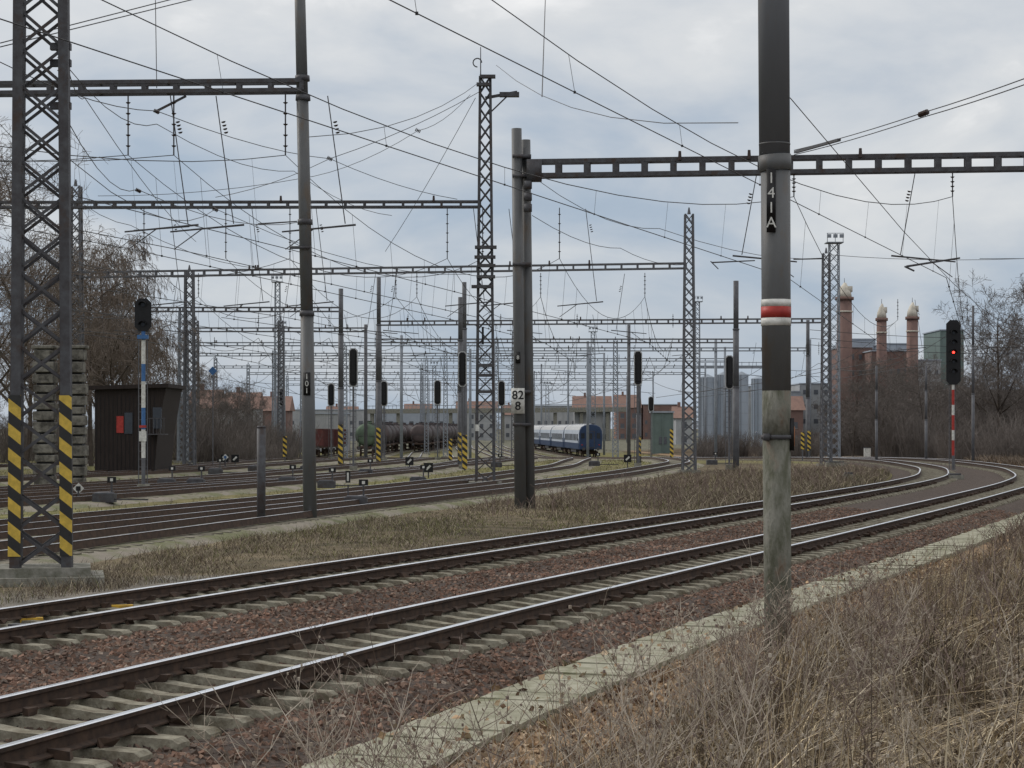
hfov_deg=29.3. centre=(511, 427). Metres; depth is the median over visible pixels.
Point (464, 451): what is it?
striped marker post
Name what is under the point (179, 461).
lattice mast
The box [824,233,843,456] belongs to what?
lattice mast
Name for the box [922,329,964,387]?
industrial building
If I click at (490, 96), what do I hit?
lattice mast
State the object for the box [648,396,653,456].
railway signal
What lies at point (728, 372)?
railway signal
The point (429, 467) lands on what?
dwarf signal
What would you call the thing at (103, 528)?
track bed
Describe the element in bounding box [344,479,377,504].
point machine
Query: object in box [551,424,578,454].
passenger coach
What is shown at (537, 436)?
passenger coach
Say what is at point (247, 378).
lattice mast
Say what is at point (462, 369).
railway signal
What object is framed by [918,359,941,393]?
industrial building
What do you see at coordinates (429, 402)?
lattice mast
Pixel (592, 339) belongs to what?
overhead gantry
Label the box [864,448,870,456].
relay cabinet
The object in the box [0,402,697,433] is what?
distant trees
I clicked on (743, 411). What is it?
storage silo
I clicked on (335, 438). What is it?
freight wagon
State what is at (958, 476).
concrete footing
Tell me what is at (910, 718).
tall dead weeds
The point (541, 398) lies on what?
catenary mast
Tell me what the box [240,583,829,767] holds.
tall dead weeds
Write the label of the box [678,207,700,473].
lattice mast
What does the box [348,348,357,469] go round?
railway signal
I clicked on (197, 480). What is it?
point machine
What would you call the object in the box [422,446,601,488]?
track bed
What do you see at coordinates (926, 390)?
catenary mast
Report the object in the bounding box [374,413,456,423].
industrial building
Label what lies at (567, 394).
catenary mast
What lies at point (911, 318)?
kiln tower
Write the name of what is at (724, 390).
catenary mast
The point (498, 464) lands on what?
point machine
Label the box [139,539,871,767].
tall dead weeds
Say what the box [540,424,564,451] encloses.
passenger coach
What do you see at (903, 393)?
bare woodland
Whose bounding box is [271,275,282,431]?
lattice mast
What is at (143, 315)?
railway signal
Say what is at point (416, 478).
point machine
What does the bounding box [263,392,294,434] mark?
house
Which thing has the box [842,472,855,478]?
concrete footing
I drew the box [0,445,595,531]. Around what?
yard track
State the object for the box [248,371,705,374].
overhead gantry
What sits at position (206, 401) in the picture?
house
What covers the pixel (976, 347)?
bare tree
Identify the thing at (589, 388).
catenary mast
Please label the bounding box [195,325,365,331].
overhead gantry
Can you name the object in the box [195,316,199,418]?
lattice mast
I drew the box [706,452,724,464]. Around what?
point machine
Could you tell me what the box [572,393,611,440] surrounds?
house
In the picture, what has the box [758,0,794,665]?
catenary mast
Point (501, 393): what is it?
railway signal
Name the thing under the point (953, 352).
railway signal
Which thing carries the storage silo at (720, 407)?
on the ground at (278, 561)
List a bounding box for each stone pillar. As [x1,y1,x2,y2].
[31,345,59,484]
[72,345,88,481]
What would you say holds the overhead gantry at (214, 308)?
attached to the lattice mast at (179, 461)
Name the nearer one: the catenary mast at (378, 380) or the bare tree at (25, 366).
the bare tree at (25, 366)
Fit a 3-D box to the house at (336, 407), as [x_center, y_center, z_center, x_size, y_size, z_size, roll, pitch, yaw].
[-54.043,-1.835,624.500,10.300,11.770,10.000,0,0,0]
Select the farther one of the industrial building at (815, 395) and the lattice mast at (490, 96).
the industrial building at (815, 395)
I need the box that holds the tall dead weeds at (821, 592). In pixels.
[639,547,932,760]
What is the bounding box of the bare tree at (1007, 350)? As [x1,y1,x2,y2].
[911,271,1023,427]
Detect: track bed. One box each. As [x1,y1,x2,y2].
[0,446,457,485]
[0,446,503,514]
[0,448,703,563]
[0,449,371,469]
[0,482,512,540]
[232,445,457,464]
[248,447,468,477]
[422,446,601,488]
[467,449,547,468]
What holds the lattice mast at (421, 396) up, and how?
on the ground at (278, 561)
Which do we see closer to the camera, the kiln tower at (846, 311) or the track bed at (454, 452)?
the track bed at (454, 452)
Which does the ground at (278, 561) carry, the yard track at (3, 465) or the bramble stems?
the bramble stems
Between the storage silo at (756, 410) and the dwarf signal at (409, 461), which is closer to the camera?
the dwarf signal at (409, 461)
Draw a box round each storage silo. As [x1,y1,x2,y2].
[701,374,713,440]
[717,372,730,444]
[739,372,748,444]
[751,376,762,446]
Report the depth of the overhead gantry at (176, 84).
55.44 m
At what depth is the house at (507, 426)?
640.00 m
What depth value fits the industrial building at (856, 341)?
450.00 m
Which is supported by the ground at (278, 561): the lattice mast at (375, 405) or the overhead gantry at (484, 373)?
the lattice mast at (375, 405)
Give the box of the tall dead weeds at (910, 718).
[653,630,1023,767]
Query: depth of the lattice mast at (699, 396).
299.62 m
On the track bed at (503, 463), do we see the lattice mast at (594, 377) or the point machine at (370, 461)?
the point machine at (370, 461)
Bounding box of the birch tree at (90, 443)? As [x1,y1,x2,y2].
[0,242,164,465]
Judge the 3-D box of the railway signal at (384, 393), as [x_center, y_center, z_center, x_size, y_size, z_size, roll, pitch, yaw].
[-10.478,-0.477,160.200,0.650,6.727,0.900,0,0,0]
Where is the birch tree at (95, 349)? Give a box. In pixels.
[0,225,205,421]
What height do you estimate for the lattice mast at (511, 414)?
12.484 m
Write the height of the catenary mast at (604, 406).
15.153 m
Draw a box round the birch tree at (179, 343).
[0,248,188,407]
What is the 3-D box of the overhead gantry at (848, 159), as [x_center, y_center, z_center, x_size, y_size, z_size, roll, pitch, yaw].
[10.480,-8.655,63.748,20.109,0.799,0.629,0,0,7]
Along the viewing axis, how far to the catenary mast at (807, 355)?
172.86 m
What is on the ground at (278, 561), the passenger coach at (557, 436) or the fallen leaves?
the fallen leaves
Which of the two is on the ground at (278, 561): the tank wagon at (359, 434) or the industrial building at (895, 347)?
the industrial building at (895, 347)
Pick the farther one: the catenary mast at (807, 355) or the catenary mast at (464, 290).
the catenary mast at (807, 355)
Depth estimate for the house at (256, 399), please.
332.92 m
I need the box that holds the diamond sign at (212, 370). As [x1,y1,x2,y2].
[209,367,216,463]
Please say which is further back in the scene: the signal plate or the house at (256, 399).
the house at (256, 399)
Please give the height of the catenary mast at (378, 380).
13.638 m
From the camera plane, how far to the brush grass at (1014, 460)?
48.33 m
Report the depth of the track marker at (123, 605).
27.76 m
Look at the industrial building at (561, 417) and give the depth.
600.00 m
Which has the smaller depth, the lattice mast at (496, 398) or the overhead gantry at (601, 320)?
the overhead gantry at (601, 320)
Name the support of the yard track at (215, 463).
on the track bed at (391, 454)
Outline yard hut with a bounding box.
[649,411,673,453]
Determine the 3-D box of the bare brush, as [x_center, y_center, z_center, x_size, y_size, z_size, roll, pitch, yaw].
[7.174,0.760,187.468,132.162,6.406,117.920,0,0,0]
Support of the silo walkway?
on the ground at (278, 561)
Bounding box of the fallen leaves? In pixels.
[289,550,998,767]
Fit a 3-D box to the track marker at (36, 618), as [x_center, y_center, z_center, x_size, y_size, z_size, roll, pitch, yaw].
[-6.362,2.575,25.932,0.400,0.120,0.220,0,0,-17]
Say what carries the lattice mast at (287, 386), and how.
on the ground at (278, 561)
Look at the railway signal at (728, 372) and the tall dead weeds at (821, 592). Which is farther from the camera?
the railway signal at (728, 372)
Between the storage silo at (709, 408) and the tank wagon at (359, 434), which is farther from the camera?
the storage silo at (709, 408)
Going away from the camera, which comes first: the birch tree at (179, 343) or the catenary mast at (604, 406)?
the birch tree at (179, 343)
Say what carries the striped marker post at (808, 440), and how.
on the ballast bed at (976, 478)
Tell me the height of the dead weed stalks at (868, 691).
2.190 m
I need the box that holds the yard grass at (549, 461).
[0,459,650,518]
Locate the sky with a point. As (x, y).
(856, 66)
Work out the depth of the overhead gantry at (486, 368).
290.19 m
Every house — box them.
[190,385,228,429]
[225,387,265,427]
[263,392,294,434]
[326,404,358,408]
[404,401,431,408]
[456,398,497,440]
[502,402,513,439]
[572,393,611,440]
[614,392,641,439]
[671,402,692,444]
[791,396,805,438]
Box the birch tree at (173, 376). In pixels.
[44,281,219,425]
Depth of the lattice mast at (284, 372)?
299.64 m
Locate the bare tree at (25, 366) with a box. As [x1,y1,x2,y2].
[0,116,130,408]
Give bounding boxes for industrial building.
[293,409,369,440]
[315,413,351,450]
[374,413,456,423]
[535,405,573,424]
[641,404,676,439]
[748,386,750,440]
[791,383,827,440]
[791,391,800,395]
[832,346,872,437]
[835,338,875,348]
[862,350,918,407]
[874,343,906,349]
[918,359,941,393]
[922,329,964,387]
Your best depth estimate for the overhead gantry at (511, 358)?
261.75 m
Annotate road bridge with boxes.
[368,404,625,442]
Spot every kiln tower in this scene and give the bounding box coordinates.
[835,278,853,435]
[875,299,887,389]
[905,298,918,396]
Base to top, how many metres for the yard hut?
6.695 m
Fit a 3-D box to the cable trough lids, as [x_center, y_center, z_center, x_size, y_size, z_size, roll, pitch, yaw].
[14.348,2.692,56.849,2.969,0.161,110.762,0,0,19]
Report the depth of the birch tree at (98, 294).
140.11 m
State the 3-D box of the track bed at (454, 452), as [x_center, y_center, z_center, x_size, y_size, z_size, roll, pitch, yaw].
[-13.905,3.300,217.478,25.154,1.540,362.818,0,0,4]
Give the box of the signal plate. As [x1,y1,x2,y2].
[137,335,148,440]
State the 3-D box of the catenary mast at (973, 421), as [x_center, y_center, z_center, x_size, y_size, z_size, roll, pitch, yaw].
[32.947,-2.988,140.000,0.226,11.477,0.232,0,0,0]
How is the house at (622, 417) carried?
on the ground at (278, 561)
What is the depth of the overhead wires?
67.10 m
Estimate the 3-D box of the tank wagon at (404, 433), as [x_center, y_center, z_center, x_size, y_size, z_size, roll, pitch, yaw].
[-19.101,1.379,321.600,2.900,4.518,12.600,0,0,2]
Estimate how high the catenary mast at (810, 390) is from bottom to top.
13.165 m
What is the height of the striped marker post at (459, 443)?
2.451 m
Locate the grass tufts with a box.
[287,520,1023,767]
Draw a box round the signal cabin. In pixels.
[88,384,186,470]
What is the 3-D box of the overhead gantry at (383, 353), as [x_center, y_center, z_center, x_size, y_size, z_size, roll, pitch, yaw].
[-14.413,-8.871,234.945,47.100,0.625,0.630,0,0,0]
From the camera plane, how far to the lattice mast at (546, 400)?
419.60 m
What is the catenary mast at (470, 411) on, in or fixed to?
on the ground at (278, 561)
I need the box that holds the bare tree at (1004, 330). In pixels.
[968,273,1023,411]
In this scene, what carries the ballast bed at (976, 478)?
on the ground at (278, 561)
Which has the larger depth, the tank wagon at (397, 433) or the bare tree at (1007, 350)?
the tank wagon at (397, 433)
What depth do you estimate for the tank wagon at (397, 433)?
308.23 m
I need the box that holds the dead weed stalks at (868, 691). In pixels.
[501,528,1023,767]
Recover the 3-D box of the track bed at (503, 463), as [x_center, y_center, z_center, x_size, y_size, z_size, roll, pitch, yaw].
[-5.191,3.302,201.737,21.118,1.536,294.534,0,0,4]
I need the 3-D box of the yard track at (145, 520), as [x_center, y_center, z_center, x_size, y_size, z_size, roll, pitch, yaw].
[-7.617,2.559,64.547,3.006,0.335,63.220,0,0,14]
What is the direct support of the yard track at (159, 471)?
on the track bed at (416, 454)
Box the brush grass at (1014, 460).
[962,452,1023,546]
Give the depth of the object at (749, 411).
480.00 m
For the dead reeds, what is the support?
on the ground at (278, 561)
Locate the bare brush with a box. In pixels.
[0,405,1023,462]
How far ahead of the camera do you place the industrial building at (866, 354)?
420.00 m
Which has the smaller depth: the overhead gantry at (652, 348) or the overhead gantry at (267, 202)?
the overhead gantry at (267, 202)
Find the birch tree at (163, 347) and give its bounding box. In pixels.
[92,308,200,406]
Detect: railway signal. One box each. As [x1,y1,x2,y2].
[135,298,151,485]
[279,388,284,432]
[328,383,334,458]
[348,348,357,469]
[381,381,387,460]
[433,380,440,459]
[457,351,466,468]
[498,381,504,457]
[632,351,641,466]
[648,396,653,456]
[725,355,732,469]
[946,320,960,470]
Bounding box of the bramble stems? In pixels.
[683,507,1023,746]
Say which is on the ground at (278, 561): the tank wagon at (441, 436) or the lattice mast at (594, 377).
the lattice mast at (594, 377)
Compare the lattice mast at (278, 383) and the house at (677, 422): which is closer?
the lattice mast at (278, 383)
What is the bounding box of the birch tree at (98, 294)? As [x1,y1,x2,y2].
[1,282,157,430]
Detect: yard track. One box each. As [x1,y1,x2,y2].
[0,444,456,477]
[0,445,456,481]
[0,445,509,509]
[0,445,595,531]
[0,446,457,491]
[0,447,692,563]
[0,449,369,467]
[0,449,537,498]
[0,478,513,538]
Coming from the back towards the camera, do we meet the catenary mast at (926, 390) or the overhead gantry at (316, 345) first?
the overhead gantry at (316, 345)
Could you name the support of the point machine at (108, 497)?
on the track bed at (79, 505)
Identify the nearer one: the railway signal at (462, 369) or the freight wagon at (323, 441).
the railway signal at (462, 369)
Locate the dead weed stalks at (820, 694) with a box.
[426,516,1023,767]
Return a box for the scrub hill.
[846,389,1020,453]
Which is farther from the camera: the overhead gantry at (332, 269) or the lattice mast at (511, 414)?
the lattice mast at (511, 414)
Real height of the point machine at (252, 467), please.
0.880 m
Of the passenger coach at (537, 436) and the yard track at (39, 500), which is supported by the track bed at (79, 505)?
the yard track at (39, 500)
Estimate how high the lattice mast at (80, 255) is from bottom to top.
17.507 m
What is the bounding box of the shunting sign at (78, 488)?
[73,483,83,495]
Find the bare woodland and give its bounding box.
[145,339,1023,457]
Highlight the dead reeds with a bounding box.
[480,457,885,518]
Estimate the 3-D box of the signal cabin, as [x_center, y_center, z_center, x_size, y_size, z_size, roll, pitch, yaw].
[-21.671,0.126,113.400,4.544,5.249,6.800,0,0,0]
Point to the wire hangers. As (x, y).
(920, 114)
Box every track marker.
[19,617,42,622]
[111,604,132,607]
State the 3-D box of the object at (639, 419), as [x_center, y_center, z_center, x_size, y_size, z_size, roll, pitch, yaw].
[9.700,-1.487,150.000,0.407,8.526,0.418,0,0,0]
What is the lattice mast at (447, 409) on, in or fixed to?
on the ground at (278, 561)
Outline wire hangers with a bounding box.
[114,94,995,404]
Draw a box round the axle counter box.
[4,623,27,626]
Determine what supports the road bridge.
on the ground at (278, 561)
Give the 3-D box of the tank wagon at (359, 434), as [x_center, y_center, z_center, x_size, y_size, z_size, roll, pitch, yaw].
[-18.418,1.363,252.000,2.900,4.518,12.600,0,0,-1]
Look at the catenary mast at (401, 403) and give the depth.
204.88 m
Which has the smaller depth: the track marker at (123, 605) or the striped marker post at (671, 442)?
the track marker at (123, 605)
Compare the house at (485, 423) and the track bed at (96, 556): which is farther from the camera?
the house at (485, 423)
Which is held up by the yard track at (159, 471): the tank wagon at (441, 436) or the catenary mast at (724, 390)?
the tank wagon at (441, 436)
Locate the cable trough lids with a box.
[302,512,1023,767]
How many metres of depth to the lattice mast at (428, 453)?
289.71 m
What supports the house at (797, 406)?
on the ground at (278, 561)
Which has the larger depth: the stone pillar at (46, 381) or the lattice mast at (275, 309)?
the lattice mast at (275, 309)
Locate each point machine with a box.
[92,477,147,502]
[157,466,186,483]
[187,466,217,483]
[208,458,237,474]
[248,456,274,470]
[279,465,316,482]
[317,467,358,487]
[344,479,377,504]
[358,459,372,473]
[409,465,441,481]
[491,454,513,466]
[589,453,617,465]
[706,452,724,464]
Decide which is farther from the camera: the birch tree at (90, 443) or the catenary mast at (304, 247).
the birch tree at (90, 443)
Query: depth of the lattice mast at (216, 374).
289.76 m
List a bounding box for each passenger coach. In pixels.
[534,425,551,449]
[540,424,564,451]
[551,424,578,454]
[564,423,601,456]
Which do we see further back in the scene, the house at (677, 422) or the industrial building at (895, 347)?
the industrial building at (895, 347)
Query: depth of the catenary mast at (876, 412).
149.93 m
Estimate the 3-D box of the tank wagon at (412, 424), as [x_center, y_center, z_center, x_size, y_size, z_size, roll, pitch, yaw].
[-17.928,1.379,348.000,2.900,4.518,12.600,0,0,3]
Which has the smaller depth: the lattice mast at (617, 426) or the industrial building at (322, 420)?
the lattice mast at (617, 426)
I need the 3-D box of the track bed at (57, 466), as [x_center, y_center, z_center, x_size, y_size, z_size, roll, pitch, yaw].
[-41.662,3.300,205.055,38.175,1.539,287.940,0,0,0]
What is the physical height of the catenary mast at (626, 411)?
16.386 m
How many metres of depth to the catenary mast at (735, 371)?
115.86 m
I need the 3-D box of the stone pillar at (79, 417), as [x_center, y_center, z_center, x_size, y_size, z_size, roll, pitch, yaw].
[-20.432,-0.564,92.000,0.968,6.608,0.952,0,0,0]
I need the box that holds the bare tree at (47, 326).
[0,227,130,407]
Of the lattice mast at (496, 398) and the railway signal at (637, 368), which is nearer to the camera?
the railway signal at (637, 368)
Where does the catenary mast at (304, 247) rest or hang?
on the ground at (278, 561)
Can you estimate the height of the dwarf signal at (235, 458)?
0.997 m
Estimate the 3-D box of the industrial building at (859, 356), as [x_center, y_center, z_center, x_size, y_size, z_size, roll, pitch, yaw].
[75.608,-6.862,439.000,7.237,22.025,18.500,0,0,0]
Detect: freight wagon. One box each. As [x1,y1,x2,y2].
[299,429,329,456]
[316,429,337,455]
[325,429,346,453]
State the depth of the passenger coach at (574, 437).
239.08 m
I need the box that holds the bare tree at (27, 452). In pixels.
[0,225,99,461]
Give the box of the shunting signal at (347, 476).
[346,471,349,494]
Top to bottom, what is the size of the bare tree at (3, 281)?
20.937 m
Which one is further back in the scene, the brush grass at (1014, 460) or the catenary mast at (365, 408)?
the catenary mast at (365, 408)
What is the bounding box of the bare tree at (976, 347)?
[925,303,1021,424]
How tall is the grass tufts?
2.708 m
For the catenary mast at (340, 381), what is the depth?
129.86 m
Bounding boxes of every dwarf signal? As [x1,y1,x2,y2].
[231,455,238,463]
[405,457,413,466]
[424,463,432,476]
[624,455,630,467]
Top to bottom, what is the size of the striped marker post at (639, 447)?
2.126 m
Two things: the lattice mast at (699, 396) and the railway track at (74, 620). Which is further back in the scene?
the lattice mast at (699, 396)
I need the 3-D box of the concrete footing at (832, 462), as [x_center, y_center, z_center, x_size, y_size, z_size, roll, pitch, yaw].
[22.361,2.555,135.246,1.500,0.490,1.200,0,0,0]
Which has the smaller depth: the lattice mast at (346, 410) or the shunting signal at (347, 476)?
the shunting signal at (347, 476)
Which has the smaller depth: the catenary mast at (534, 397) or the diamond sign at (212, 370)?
the diamond sign at (212, 370)
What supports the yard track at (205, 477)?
on the track bed at (454, 452)
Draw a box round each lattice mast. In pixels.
[0,0,103,587]
[71,179,89,470]
[174,308,189,463]
[182,265,196,464]
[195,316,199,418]
[213,356,217,388]
[246,363,249,414]
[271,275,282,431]
[272,350,276,433]
[277,317,284,451]
[277,321,285,431]
[286,375,288,395]
[299,335,301,452]
[344,343,347,456]
[375,333,382,456]
[420,363,423,450]
[423,356,429,454]
[427,381,429,422]
[430,362,437,447]
[441,348,448,456]
[468,47,518,483]
[495,337,498,457]
[511,331,513,457]
[544,381,550,424]
[589,327,597,450]
[612,337,618,456]
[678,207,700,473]
[695,296,702,440]
[816,248,832,465]
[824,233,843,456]
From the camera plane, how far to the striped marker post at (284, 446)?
149.62 m
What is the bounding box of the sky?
[0,0,1023,428]
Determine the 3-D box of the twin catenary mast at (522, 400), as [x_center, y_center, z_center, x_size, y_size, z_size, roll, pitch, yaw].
[0.481,-3.587,65.050,1.012,12.677,0.980,0,0,0]
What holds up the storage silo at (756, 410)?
on the ground at (278, 561)
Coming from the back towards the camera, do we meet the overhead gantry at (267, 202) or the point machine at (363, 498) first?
the overhead gantry at (267, 202)
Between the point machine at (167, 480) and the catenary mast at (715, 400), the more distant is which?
the catenary mast at (715, 400)
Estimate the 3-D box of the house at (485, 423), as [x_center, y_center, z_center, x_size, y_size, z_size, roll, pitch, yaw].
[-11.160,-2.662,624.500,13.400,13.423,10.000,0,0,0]
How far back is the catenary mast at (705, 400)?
324.85 m
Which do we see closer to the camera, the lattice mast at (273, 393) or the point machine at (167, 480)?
the point machine at (167, 480)
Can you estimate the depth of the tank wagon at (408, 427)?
332.10 m
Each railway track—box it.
[0,456,956,657]
[0,456,1023,767]
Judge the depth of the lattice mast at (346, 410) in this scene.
234.75 m
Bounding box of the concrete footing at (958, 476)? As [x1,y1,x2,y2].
[948,473,963,479]
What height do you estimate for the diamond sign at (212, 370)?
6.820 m
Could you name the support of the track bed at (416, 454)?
on the ground at (278, 561)
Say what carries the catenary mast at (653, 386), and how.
on the ground at (278, 561)
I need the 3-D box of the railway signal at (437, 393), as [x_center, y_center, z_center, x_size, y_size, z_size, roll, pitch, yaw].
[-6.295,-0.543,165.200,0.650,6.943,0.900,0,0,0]
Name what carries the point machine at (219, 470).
on the ground at (278, 561)
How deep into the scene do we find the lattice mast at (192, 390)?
129.69 m
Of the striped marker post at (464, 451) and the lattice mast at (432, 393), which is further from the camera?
the lattice mast at (432, 393)
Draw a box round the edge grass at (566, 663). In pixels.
[400,510,1023,732]
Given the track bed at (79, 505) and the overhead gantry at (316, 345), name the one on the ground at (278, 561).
the track bed at (79, 505)
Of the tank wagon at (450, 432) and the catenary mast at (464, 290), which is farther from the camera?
the tank wagon at (450, 432)
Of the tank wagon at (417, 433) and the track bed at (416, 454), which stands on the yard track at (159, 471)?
the tank wagon at (417, 433)
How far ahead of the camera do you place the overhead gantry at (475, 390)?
464.74 m
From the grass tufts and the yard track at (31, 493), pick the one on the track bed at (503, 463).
the yard track at (31, 493)
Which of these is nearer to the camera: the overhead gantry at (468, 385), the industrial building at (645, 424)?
the overhead gantry at (468, 385)
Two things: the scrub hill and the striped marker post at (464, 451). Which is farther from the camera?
the scrub hill
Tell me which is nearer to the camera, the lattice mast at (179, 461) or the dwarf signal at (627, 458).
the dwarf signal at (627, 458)
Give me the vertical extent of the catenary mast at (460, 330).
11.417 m
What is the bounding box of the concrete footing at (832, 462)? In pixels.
[824,461,846,466]
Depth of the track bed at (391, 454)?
281.45 m
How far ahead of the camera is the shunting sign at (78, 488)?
70.25 m
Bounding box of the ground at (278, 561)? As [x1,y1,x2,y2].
[0,429,1023,767]
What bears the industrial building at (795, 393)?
on the ground at (278, 561)
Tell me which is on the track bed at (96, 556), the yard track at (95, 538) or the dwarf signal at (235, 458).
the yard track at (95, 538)
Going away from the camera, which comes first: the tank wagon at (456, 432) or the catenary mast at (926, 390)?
the catenary mast at (926, 390)
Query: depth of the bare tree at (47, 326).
134.27 m
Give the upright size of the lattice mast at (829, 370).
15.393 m
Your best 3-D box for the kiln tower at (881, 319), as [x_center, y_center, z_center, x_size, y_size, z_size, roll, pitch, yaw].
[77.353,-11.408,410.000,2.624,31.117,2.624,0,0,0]
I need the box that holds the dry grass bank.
[489,537,1023,767]
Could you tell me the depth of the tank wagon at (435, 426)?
335.48 m
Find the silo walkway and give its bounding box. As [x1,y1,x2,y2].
[697,362,761,441]
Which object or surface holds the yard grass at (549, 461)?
on the ground at (278, 561)
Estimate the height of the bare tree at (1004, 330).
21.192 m
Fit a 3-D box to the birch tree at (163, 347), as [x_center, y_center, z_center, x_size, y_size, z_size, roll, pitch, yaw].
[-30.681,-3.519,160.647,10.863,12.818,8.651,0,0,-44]
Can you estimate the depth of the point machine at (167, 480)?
86.46 m
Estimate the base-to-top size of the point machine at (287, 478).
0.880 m
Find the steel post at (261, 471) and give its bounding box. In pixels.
[257,426,265,516]
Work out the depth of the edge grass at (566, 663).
21.63 m
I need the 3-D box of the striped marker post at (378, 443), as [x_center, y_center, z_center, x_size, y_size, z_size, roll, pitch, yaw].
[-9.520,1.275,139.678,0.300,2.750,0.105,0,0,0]
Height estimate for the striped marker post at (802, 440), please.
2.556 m
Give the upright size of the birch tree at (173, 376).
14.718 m
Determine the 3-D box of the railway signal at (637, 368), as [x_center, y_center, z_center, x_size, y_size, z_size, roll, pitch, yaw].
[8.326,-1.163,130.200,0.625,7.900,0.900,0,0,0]
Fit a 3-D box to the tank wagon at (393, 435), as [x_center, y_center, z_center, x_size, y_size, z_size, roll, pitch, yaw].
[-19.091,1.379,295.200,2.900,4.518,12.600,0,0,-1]
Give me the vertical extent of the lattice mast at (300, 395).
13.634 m
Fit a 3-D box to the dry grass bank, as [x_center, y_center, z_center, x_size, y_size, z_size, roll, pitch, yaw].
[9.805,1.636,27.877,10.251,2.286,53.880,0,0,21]
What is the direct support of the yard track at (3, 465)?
on the track bed at (57, 466)
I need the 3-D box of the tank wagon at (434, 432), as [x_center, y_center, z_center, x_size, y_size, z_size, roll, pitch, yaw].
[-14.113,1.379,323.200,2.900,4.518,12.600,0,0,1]
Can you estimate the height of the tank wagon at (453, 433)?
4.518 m
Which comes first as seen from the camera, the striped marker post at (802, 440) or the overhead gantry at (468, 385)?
the striped marker post at (802, 440)
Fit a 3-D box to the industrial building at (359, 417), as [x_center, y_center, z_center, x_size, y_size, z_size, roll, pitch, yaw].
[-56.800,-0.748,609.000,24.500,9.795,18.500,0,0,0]
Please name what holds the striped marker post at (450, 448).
on the ground at (278, 561)
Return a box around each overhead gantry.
[0,78,303,96]
[0,195,480,208]
[74,260,686,277]
[134,304,338,311]
[188,340,490,345]
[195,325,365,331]
[196,351,587,355]
[215,364,761,368]
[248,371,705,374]
[276,357,724,361]
[282,377,652,380]
[287,383,633,385]
[315,388,626,390]
[381,316,824,325]
[381,336,732,342]
[496,345,810,350]
[526,148,1023,178]
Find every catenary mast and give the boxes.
[290,0,316,517]
[338,288,343,463]
[364,324,367,457]
[376,277,381,427]
[400,335,402,458]
[457,297,462,463]
[462,282,466,434]
[469,349,471,458]
[511,128,541,508]
[533,371,534,424]
[541,364,541,424]
[567,359,568,423]
[586,341,588,456]
[589,346,590,455]
[603,353,604,454]
[626,376,626,442]
[627,325,630,454]
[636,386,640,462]
[652,373,653,410]
[704,362,705,441]
[714,340,716,456]
[724,349,725,436]
[733,281,738,469]
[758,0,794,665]
[805,320,809,456]
[810,339,810,456]
[875,366,877,459]
[925,366,927,458]
[971,306,974,460]
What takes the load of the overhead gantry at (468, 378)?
attached to the lattice mast
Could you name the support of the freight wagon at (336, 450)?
on the yard track at (3, 465)
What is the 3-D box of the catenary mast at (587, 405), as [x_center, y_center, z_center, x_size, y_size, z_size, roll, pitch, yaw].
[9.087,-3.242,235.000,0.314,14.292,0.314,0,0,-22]
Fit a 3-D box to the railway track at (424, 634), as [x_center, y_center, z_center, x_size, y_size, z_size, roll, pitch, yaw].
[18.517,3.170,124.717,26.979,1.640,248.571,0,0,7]
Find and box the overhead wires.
[0,0,1023,404]
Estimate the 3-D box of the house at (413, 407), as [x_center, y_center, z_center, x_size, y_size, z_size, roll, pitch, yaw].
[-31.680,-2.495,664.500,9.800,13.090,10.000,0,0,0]
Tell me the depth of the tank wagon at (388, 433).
278.87 m
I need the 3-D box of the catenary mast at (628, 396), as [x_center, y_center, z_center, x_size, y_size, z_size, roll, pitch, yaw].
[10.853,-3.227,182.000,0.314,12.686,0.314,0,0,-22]
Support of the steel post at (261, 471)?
on the ground at (278, 561)
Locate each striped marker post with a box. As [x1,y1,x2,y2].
[283,435,286,460]
[338,423,342,463]
[376,426,380,461]
[449,438,451,459]
[458,431,460,464]
[462,433,466,469]
[639,435,640,462]
[670,428,672,456]
[801,431,803,459]
[807,430,810,456]
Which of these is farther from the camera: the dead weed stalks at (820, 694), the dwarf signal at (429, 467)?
the dwarf signal at (429, 467)
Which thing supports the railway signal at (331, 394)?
on the ground at (278, 561)
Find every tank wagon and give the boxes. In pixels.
[355,421,374,456]
[374,422,391,452]
[385,422,395,451]
[385,422,399,450]
[391,422,406,449]
[398,423,412,448]
[406,423,417,448]
[410,422,431,450]
[419,422,436,449]
[429,423,440,448]
[430,423,444,447]
[438,423,448,447]
[442,423,451,446]
[445,423,454,440]
[449,423,457,445]
[452,424,457,444]
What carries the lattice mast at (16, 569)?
on the ground at (278, 561)
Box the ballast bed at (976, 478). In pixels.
[0,460,1023,767]
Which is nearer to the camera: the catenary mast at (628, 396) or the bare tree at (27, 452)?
the bare tree at (27, 452)
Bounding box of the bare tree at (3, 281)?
[0,116,160,401]
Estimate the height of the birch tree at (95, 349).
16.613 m

